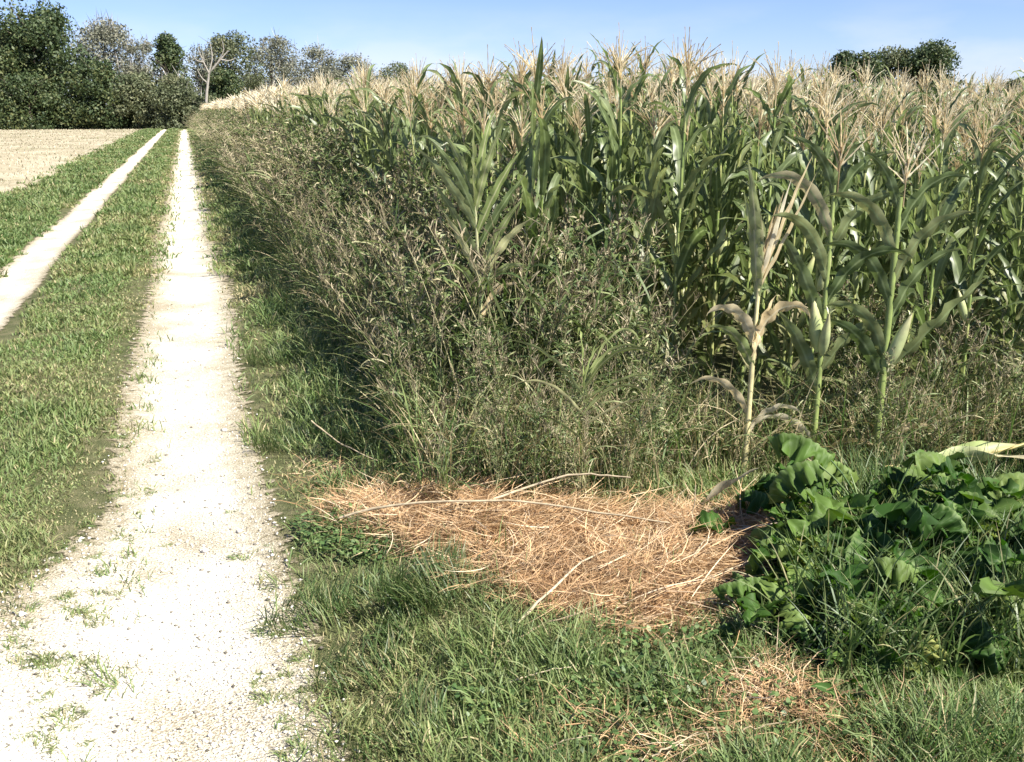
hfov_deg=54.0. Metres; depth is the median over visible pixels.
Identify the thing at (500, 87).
corn plant
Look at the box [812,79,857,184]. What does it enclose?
corn plant
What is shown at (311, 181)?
tall weed
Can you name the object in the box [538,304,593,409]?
tall weed
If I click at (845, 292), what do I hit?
tall weed
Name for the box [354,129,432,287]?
tall weed
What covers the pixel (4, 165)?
stubble field
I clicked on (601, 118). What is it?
corn plant
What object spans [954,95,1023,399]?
corn plant
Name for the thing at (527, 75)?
corn plant
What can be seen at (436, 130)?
corn plant
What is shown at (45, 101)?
dark bush
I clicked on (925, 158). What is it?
corn plant
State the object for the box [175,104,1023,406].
weed thicket
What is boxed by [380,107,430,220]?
corn plant
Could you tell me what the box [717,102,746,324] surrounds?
corn plant
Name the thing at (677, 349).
tall weed
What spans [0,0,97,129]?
oak tree
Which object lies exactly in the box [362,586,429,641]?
grass clump
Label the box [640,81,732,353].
corn plant
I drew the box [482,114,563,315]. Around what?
corn plant
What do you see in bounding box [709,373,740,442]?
tall weed
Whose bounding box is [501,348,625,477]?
tall weed
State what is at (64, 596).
grass tuft
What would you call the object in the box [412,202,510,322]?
tall weed
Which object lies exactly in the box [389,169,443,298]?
tall weed
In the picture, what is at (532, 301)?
tall weed
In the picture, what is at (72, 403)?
grass
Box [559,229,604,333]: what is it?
tall weed
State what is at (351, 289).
tall weed
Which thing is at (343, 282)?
tall weed
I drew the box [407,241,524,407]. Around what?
tall weed
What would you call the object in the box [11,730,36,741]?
grass tuft
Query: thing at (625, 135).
corn plant
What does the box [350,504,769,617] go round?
thatch
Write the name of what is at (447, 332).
tall weed
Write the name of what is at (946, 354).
tall weed
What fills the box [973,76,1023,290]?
corn plant
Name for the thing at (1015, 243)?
corn plant
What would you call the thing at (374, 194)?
tall weed
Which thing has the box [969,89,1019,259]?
corn plant
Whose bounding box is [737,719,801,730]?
dry stalk
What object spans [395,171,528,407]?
tall weed
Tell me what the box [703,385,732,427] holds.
tall weed
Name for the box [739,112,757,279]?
corn plant
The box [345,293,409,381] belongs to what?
tall weed
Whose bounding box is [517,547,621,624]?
dry stalk
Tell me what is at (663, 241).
corn plant
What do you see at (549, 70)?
corn plant
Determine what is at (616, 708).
creeping leaves
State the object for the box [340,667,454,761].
grass clump
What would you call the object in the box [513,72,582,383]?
corn plant
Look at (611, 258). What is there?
tall weed
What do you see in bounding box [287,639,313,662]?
grass tuft
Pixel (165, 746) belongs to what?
pebbles
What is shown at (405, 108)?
corn plant
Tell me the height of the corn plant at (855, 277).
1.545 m
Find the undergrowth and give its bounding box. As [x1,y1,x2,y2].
[747,489,1023,704]
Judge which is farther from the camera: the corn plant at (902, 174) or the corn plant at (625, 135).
the corn plant at (625, 135)
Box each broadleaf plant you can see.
[674,473,878,553]
[706,571,831,646]
[735,528,885,648]
[758,553,979,679]
[765,432,1000,572]
[848,532,1023,675]
[856,449,1023,548]
[886,490,1023,579]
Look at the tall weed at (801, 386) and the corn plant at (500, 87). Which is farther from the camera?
the corn plant at (500, 87)
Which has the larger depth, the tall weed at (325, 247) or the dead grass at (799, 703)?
the tall weed at (325, 247)
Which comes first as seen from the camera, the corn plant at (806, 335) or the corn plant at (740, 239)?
the corn plant at (806, 335)
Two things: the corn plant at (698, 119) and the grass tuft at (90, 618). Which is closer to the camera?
the grass tuft at (90, 618)
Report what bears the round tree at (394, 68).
on the ground at (724, 364)
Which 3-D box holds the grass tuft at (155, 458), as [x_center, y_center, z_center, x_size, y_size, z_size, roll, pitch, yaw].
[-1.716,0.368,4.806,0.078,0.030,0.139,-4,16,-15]
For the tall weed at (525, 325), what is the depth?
4.57 m
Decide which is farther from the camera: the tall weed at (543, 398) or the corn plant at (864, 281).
the corn plant at (864, 281)
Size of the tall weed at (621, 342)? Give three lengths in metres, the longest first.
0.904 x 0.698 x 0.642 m
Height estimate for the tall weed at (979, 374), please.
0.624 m
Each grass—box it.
[0,128,284,278]
[0,218,176,761]
[233,204,478,486]
[234,180,1023,499]
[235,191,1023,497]
[274,445,400,504]
[275,464,840,653]
[450,663,1023,761]
[645,617,884,757]
[725,432,1023,682]
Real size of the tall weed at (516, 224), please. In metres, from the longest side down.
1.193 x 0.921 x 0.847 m
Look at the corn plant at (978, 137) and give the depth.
7.81 m
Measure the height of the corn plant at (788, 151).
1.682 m
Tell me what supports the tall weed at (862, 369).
on the ground at (724, 364)
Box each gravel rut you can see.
[0,129,165,332]
[0,129,349,761]
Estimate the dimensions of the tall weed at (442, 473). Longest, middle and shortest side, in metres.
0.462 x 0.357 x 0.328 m
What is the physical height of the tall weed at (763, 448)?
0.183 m
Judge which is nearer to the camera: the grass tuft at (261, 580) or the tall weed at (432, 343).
the grass tuft at (261, 580)
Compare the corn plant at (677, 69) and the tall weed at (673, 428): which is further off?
the corn plant at (677, 69)
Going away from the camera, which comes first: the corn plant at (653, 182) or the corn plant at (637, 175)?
the corn plant at (653, 182)
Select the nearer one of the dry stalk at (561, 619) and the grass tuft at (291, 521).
the dry stalk at (561, 619)
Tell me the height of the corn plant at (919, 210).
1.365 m
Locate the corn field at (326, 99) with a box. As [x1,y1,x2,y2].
[199,52,1023,347]
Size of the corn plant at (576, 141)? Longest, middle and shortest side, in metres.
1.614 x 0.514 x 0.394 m
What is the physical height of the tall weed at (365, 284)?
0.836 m
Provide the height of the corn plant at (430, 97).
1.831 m
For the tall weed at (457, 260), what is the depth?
4.96 m
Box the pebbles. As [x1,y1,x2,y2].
[0,303,359,761]
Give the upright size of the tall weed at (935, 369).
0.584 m
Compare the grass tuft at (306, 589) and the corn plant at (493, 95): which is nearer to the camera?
the grass tuft at (306, 589)
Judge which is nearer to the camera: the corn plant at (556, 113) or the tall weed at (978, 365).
the tall weed at (978, 365)
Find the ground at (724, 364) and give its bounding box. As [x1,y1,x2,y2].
[0,126,1023,761]
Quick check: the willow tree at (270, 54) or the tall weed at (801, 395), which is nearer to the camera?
the tall weed at (801, 395)
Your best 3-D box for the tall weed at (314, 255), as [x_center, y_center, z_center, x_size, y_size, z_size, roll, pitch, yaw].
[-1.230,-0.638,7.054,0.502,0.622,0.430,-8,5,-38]
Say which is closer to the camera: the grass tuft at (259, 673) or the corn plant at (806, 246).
the grass tuft at (259, 673)
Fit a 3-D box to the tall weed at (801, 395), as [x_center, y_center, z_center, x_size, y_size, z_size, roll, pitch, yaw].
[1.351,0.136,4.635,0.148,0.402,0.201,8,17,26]
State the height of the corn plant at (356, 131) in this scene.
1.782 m
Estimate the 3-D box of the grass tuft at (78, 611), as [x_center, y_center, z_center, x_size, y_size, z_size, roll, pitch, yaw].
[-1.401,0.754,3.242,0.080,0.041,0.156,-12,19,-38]
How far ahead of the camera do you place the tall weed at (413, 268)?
4.86 m
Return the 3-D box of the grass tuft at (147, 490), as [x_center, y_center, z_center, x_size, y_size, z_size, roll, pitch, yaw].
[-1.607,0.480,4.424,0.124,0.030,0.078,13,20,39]
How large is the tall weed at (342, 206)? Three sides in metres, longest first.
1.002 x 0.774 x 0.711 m
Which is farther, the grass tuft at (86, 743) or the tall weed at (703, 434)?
the tall weed at (703, 434)
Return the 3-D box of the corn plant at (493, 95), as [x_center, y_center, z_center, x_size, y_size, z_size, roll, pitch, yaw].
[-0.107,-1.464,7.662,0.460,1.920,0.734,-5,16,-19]
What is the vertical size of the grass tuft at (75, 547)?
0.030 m
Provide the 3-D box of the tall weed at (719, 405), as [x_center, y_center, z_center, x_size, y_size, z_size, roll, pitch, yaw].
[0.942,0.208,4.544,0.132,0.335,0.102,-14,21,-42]
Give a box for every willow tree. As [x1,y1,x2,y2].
[66,11,142,124]
[120,28,159,126]
[182,40,224,96]
[236,27,309,94]
[285,34,344,89]
[324,46,382,88]
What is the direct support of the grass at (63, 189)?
on the ground at (724, 364)
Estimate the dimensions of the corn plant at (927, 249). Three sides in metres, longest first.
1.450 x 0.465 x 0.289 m
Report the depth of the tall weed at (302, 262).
7.37 m
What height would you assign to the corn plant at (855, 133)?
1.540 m
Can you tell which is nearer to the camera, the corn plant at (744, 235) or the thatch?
the thatch
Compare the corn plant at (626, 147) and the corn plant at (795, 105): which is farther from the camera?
the corn plant at (795, 105)
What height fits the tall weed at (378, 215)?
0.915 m
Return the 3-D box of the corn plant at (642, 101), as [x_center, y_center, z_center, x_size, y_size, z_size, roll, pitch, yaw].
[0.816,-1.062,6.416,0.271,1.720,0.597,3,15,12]
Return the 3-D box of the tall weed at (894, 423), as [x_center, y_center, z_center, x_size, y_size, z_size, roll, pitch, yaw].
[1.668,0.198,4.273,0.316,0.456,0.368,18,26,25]
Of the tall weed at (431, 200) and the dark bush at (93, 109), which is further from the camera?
the dark bush at (93, 109)
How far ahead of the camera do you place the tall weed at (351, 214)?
6.96 m
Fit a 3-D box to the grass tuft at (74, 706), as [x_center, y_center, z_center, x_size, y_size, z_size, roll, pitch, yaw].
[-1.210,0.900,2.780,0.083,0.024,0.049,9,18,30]
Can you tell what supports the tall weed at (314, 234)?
on the ground at (724, 364)
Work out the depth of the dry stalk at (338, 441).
4.54 m
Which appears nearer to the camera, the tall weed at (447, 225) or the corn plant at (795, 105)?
the tall weed at (447, 225)
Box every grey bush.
[146,62,210,129]
[181,94,216,127]
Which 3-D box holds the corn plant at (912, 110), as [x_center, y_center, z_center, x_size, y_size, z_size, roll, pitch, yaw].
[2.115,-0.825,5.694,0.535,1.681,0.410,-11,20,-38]
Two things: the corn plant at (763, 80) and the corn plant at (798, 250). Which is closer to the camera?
the corn plant at (798, 250)
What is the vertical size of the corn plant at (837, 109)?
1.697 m
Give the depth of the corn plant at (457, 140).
5.70 m
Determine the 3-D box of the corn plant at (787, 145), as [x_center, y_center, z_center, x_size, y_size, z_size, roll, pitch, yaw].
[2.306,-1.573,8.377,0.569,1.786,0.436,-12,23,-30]
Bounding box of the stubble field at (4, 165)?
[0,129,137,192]
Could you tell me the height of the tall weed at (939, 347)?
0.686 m
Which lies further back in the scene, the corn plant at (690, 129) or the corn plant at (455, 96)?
the corn plant at (455, 96)
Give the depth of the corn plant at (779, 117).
8.41 m
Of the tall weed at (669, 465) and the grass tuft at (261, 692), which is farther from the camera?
the tall weed at (669, 465)
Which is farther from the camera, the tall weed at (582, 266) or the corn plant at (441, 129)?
the corn plant at (441, 129)
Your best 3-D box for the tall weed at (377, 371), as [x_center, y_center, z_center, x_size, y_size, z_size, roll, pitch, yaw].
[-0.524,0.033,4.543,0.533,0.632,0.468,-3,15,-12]
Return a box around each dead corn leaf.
[702,468,757,503]
[824,438,874,449]
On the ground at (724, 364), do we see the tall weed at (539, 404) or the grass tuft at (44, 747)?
the tall weed at (539, 404)
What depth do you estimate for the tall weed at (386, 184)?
7.63 m
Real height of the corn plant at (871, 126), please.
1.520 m
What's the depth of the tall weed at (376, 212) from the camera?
7.20 m
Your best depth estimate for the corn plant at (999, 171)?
5.68 m
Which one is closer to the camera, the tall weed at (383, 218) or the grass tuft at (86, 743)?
the grass tuft at (86, 743)
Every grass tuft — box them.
[2,597,45,615]
[2,631,43,649]
[5,617,34,632]
[8,647,45,670]
[11,570,49,584]
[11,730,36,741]
[12,541,33,554]
[13,542,49,560]
[13,650,55,664]
[22,649,59,664]
[26,688,55,706]
[29,652,74,668]
[32,704,69,719]
[33,656,62,669]
[33,726,61,753]
[36,704,92,725]
[46,556,61,564]
[47,590,80,600]
[51,589,73,602]
[53,541,79,552]
[58,602,93,614]
[61,649,101,665]
[61,723,81,730]
[64,701,83,711]
[65,605,92,624]
[75,738,93,747]
[76,515,95,530]
[83,548,107,558]
[83,587,112,596]
[86,564,109,577]
[86,614,98,624]
[89,671,117,698]
[112,431,130,438]
[113,442,131,447]
[115,532,134,541]
[140,486,157,495]
[146,453,161,462]
[225,548,258,561]
[247,683,297,704]
[250,623,288,639]
[250,677,269,687]
[254,572,279,592]
[254,667,268,681]
[264,622,298,636]
[267,741,315,761]
[268,668,288,681]
[274,710,297,731]
[275,616,303,632]
[277,516,295,526]
[283,732,326,750]
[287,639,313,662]
[287,649,316,664]
[292,581,321,597]
[293,677,323,694]
[298,720,312,734]
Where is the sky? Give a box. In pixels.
[0,0,1023,102]
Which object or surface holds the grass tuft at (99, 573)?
on the gravel rut at (190, 284)
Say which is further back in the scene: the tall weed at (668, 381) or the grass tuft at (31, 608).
the tall weed at (668, 381)
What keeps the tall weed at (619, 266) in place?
on the ground at (724, 364)
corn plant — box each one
[324,82,376,194]
[343,80,379,194]
[345,57,380,194]
[345,86,384,220]
[352,73,414,241]
[352,75,396,208]
[353,105,402,277]
[356,78,448,213]
[359,75,387,175]
[362,99,406,199]
[366,77,396,200]
[374,82,424,172]
[379,87,409,208]
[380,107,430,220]
[387,85,439,257]
[389,60,434,265]
[391,78,449,217]
[391,96,448,239]
[392,58,435,215]
[395,61,445,203]
[397,68,443,124]
[400,61,435,150]
[404,76,457,225]
[415,107,533,430]
[416,90,504,232]
[418,52,502,259]
[418,113,447,213]
[421,94,493,272]
[422,73,445,154]
[423,105,478,193]
[423,108,460,205]
[425,118,476,239]
[426,57,473,160]
[426,63,449,171]
[427,67,449,158]
[427,100,492,312]
[430,80,474,153]
[434,78,550,252]
[437,68,517,223]
[438,44,525,272]
[439,59,472,182]
[443,63,473,96]
[444,55,477,109]
[447,94,524,328]
[448,62,506,153]
[460,61,486,153]
[475,58,508,192]
[475,102,540,350]
[477,69,518,191]
[477,76,525,170]
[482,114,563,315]
[492,39,597,242]
[493,38,545,246]
[494,86,520,179]
[495,58,547,225]
[496,44,554,170]
[500,47,603,231]
[503,57,533,111]
[503,85,528,162]
[503,109,537,234]
[504,27,572,378]
[508,61,543,156]
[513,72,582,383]
[534,44,561,201]
[538,57,559,197]
[541,52,625,212]
[544,58,586,231]
[544,74,603,201]
[545,74,561,187]
[546,62,591,269]
[546,89,614,265]
[549,64,575,124]
[550,22,684,360]
[550,101,621,277]
[551,57,610,267]
[555,53,598,261]
[555,70,614,343]
[555,97,599,253]
[567,65,610,194]
[571,48,601,168]
[571,79,614,238]
[572,95,613,225]
[576,38,640,232]
[581,36,655,263]
[583,66,629,285]
[592,42,678,268]
[592,47,671,326]
[592,71,638,296]
[593,74,642,350]
[594,70,634,282]
[595,87,629,249]
[598,30,648,329]
[600,64,696,297]
[603,27,744,418]
[605,39,663,156]
[608,92,690,368]
[611,66,642,291]
[619,89,688,396]
[621,81,696,318]
[622,48,656,231]
[622,66,636,280]
[623,74,662,281]
[625,41,707,320]
[625,80,654,284]
[628,64,677,322]
[630,51,708,321]
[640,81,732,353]
[644,36,700,293]
[647,54,729,303]
[653,97,672,317]
[654,98,708,363]
[657,44,740,303]
[657,72,719,329]
[657,88,708,386]
[660,43,751,328]
[660,45,722,340]
[662,52,750,398]
[666,53,772,394]
[683,68,773,393]
[684,75,746,273]
[688,41,853,416]
[691,157,813,480]
[692,51,764,351]
[692,91,745,304]
[693,41,755,355]
[695,70,729,261]
[699,69,780,303]
[705,102,752,249]
[717,53,871,430]
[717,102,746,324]
[720,110,792,325]
[721,94,792,407]
[723,86,789,288]
[729,50,816,375]
[729,87,805,364]
[733,112,871,400]
[734,63,800,318]
[734,85,782,312]
[738,101,798,259]
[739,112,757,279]
[739,119,758,271]
[743,82,823,329]
[745,77,777,195]
[750,73,875,430]
[755,79,796,303]
[756,98,913,459]
[756,114,805,294]
[756,116,817,336]
[764,72,872,380]
[764,97,820,378]
[775,86,859,325]
[775,138,845,395]
[776,82,816,337]
[777,80,793,162]
[777,85,813,272]
[785,81,805,152]
[795,83,881,402]
[799,128,827,316]
[804,109,866,396]
[809,80,878,316]
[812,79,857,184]
[821,110,992,470]
[829,86,851,215]
[829,111,908,408]
[833,81,905,311]
[835,86,922,389]
[835,94,909,315]
[839,107,867,254]
[840,104,873,330]
[841,121,895,322]
[843,96,880,236]
[848,91,878,237]
[851,96,878,241]
[852,118,920,284]
[854,116,880,324]
[859,105,910,243]
[860,133,903,372]
[861,81,935,377]
[863,112,942,376]
[869,103,900,249]
[874,133,975,411]
[874,141,923,327]
[876,83,988,391]
[881,110,909,153]
[881,131,908,285]
[882,83,1002,422]
[883,85,920,256]
[885,441,1023,466]
[893,149,938,382]
[895,123,934,365]
[897,98,950,306]
[897,123,945,294]
[899,138,933,241]
[900,94,943,275]
[906,113,933,184]
[907,83,945,245]
[907,98,981,320]
[916,110,1010,380]
[918,108,1023,440]
[922,113,1011,395]
[925,111,964,319]
[933,138,978,365]
[934,113,967,311]
[935,135,972,359]
[937,84,970,166]
[937,123,1010,343]
[941,132,1004,372]
[945,92,1002,220]
[946,93,1003,156]
[952,102,1008,247]
[953,95,1015,287]
[953,137,999,342]
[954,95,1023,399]
[955,106,995,209]
[957,143,1021,377]
[968,119,1005,301]
[968,131,1023,411]
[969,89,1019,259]
[970,141,1023,381]
[971,106,1023,345]
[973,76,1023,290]
[973,144,1023,402]
[973,166,1023,395]
[984,90,1022,325]
[984,120,1023,249]
[986,175,1023,354]
[988,118,1020,321]
[994,130,1023,307]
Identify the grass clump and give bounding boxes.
[235,337,294,366]
[240,415,311,454]
[250,568,366,638]
[296,615,420,699]
[315,548,408,623]
[319,411,389,455]
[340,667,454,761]
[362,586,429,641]
[364,527,481,617]
[376,455,433,493]
[417,557,515,627]
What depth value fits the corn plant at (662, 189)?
5.13 m
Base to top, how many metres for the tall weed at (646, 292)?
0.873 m
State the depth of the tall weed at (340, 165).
7.86 m
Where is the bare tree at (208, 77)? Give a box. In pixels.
[193,41,235,103]
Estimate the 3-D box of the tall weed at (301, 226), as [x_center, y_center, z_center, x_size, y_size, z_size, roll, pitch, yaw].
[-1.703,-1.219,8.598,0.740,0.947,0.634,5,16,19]
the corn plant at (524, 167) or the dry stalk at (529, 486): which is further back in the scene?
the corn plant at (524, 167)
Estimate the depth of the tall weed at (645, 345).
4.41 m
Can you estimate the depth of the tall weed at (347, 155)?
9.02 m
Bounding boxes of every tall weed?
[268,181,338,278]
[274,197,342,265]
[276,215,349,283]
[277,195,344,270]
[279,186,367,302]
[281,163,360,240]
[286,182,335,263]
[286,238,347,302]
[287,150,339,261]
[289,234,341,293]
[290,218,357,308]
[294,199,360,306]
[297,230,355,342]
[298,207,332,269]
[299,187,395,307]
[300,181,334,231]
[302,169,365,276]
[303,204,353,270]
[304,230,356,298]
[305,214,358,299]
[306,131,362,245]
[306,248,358,324]
[310,259,384,351]
[311,154,373,265]
[312,163,383,243]
[315,178,360,242]
[318,167,366,263]
[319,243,401,367]
[320,218,361,307]
[321,191,368,304]
[322,121,366,208]
[324,197,425,293]
[326,204,382,330]
[326,221,392,303]
[327,238,373,358]
[327,246,384,343]
[328,226,400,341]
[330,198,418,310]
[330,235,411,371]
[334,204,402,297]
[334,267,408,358]
[335,218,437,324]
[336,161,385,276]
[337,231,402,332]
[339,211,470,360]
[340,319,448,435]
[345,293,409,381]
[347,283,481,456]
[348,208,504,330]
[349,180,414,243]
[352,155,438,280]
[352,212,391,321]
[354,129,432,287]
[355,162,401,217]
[355,182,415,250]
[355,196,527,418]
[356,195,431,352]
[357,180,400,226]
[357,188,444,319]
[357,198,444,302]
[357,237,429,337]
[357,239,473,359]
[360,166,403,226]
[360,169,407,227]
[362,238,477,420]
[366,226,434,323]
[367,172,380,212]
[369,272,496,424]
[370,189,401,268]
[373,311,427,447]
[374,275,474,375]
[376,263,452,366]
[379,195,438,272]
[379,255,421,378]
[380,148,431,275]
[380,258,526,429]
[382,240,472,351]
[383,168,428,283]
[384,179,464,332]
[384,224,434,394]
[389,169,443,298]
[391,260,445,389]
[392,210,517,300]
[394,192,489,272]
[394,212,525,353]
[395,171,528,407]
[396,232,549,447]
[396,364,473,469]
[400,219,444,326]
[402,152,444,240]
[403,393,484,498]
[406,283,496,410]
[406,388,446,470]
[407,143,478,332]
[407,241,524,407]
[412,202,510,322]
[415,190,456,270]
[420,145,488,265]
[422,178,587,390]
[423,252,528,374]
[425,192,578,364]
[426,239,577,390]
[427,200,475,293]
[428,174,583,290]
[428,208,607,421]
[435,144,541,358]
[436,187,602,336]
[437,193,629,409]
[439,194,513,360]
[442,397,490,477]
[443,315,494,418]
[444,327,539,446]
[445,215,620,412]
[446,323,505,454]
[447,208,602,372]
[450,367,499,482]
[451,301,580,445]
[451,391,537,492]
[460,226,601,380]
[461,319,527,455]
[470,337,520,476]
[480,145,562,279]
[480,376,557,486]
[483,419,509,491]
[485,190,649,392]
[485,349,525,420]
[492,387,563,493]
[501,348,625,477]
[509,396,560,496]
[514,242,659,390]
[515,243,589,369]
[517,243,624,397]
[518,357,605,439]
[520,209,693,419]
[524,269,683,437]
[527,198,598,402]
[528,257,606,410]
[528,353,629,478]
[529,382,592,485]
[533,407,620,496]
[538,217,580,309]
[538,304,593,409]
[539,323,622,442]
[542,410,604,488]
[545,356,625,461]
[546,178,646,390]
[547,386,593,496]
[548,215,625,379]
[558,262,666,401]
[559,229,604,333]
[562,250,671,410]
[564,277,631,377]
[573,261,690,398]
[576,195,662,377]
[579,391,642,473]
[581,394,666,500]
[592,335,685,442]
[597,287,721,449]
[597,291,665,466]
[601,278,705,420]
[601,409,649,489]
[604,361,644,446]
[609,207,688,359]
[620,305,672,448]
[630,389,675,495]
[641,344,706,481]
[648,383,681,440]
[656,446,678,476]
[665,406,688,454]
[673,387,710,436]
[680,411,712,463]
[686,442,707,472]
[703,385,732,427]
[707,394,728,442]
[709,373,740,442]
[731,430,762,477]
[750,434,769,461]
[757,442,784,476]
[765,378,804,444]
[789,288,916,434]
[791,374,806,415]
[795,280,884,421]
[796,370,813,405]
[803,400,839,442]
[810,315,873,449]
[821,402,840,448]
[830,313,875,442]
[831,300,886,422]
[836,347,918,464]
[838,431,850,459]
[845,284,890,445]
[845,354,942,456]
[872,334,968,445]
[874,284,922,408]
[876,368,923,464]
[896,264,954,398]
[900,308,957,411]
[901,301,1022,449]
[905,307,986,418]
[905,378,985,456]
[909,318,1022,446]
[914,307,1005,416]
[914,373,976,451]
[937,351,1017,463]
[952,312,1023,442]
[955,312,990,413]
[961,306,1023,451]
[983,352,1023,466]
[988,317,1023,436]
[995,289,1023,424]
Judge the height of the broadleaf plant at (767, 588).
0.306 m
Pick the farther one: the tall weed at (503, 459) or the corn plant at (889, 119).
the corn plant at (889, 119)
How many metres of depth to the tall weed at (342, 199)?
7.69 m
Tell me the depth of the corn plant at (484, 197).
5.27 m
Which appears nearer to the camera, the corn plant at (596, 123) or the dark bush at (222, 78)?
the corn plant at (596, 123)
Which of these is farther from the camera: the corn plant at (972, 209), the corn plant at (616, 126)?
the corn plant at (972, 209)
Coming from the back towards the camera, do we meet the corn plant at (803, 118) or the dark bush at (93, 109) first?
the dark bush at (93, 109)
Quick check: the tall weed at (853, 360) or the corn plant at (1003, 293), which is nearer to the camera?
the tall weed at (853, 360)
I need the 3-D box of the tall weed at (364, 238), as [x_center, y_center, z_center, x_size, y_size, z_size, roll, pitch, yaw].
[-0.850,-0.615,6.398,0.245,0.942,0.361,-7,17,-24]
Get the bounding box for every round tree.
[194,29,272,97]
[376,61,415,83]
[821,49,888,89]
[873,44,922,95]
[894,37,968,95]
[1001,76,1023,92]
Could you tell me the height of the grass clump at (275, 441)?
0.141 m
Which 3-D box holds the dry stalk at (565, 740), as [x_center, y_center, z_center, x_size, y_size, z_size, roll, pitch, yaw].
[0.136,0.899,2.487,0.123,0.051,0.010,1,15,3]
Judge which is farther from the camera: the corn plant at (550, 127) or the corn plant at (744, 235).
the corn plant at (550, 127)
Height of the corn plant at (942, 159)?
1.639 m
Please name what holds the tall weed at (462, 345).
on the ground at (724, 364)
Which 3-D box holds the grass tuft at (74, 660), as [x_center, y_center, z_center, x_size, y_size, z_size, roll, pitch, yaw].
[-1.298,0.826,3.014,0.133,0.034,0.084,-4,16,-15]
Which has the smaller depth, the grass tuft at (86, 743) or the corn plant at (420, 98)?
the grass tuft at (86, 743)
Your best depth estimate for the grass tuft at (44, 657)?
3.00 m
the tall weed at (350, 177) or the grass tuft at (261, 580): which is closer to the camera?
the grass tuft at (261, 580)
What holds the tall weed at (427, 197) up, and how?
on the ground at (724, 364)
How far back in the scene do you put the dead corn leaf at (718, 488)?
3.81 m
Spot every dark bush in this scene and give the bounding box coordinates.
[0,71,81,129]
[51,58,155,129]
[110,70,161,128]
[201,66,245,100]
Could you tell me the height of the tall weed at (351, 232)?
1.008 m
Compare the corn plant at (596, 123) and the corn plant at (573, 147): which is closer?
the corn plant at (573, 147)
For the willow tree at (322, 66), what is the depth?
121.20 m
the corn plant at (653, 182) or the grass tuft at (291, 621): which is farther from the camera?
the corn plant at (653, 182)
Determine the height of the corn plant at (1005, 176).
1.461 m
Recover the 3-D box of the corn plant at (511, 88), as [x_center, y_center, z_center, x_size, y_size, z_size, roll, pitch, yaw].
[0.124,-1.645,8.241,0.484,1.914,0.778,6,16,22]
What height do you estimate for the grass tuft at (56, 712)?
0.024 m
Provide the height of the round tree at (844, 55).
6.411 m
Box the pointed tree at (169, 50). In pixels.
[143,30,200,127]
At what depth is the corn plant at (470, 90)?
7.59 m
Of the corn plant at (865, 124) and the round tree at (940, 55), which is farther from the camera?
the round tree at (940, 55)
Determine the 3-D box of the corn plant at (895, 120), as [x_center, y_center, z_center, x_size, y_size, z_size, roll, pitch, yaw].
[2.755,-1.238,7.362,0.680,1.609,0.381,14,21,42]
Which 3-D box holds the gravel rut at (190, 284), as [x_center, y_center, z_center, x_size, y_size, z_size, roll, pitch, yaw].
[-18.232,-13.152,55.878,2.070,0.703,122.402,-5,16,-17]
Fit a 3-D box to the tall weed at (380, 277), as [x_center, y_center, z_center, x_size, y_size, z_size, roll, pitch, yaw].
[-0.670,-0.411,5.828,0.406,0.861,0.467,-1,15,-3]
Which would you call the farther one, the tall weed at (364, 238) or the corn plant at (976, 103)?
the corn plant at (976, 103)
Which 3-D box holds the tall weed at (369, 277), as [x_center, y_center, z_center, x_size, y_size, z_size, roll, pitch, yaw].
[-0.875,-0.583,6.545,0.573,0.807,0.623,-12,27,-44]
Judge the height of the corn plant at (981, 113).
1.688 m
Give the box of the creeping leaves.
[292,502,903,761]
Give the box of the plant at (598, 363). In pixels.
[502,327,665,505]
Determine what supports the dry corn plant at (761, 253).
on the ground at (724, 364)
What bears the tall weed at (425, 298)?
on the ground at (724, 364)
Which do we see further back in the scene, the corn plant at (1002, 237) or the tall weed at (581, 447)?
the corn plant at (1002, 237)
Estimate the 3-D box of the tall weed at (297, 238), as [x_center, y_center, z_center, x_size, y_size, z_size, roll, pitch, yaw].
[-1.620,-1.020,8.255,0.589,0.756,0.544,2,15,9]
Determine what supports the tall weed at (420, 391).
on the ground at (724, 364)
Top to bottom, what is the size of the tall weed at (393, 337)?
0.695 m
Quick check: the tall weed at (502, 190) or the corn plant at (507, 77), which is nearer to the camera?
the tall weed at (502, 190)
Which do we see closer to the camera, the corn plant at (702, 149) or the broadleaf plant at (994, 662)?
the broadleaf plant at (994, 662)
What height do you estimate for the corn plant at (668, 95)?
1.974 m
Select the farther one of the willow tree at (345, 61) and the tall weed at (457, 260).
the willow tree at (345, 61)
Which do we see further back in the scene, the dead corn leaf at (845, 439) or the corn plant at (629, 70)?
the corn plant at (629, 70)
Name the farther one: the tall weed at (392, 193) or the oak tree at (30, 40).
the oak tree at (30, 40)
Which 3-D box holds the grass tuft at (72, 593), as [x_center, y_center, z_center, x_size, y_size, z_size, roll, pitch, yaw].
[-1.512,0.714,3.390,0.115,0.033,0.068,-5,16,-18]
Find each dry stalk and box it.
[311,420,380,461]
[339,499,669,523]
[346,517,473,528]
[483,473,630,504]
[498,596,627,645]
[511,667,569,682]
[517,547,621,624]
[542,735,591,751]
[651,732,698,756]
[689,530,714,565]
[691,485,695,519]
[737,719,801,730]
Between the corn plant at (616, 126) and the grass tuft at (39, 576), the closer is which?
the grass tuft at (39, 576)
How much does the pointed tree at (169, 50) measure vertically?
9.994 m
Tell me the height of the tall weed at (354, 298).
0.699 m
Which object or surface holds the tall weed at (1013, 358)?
on the ground at (724, 364)

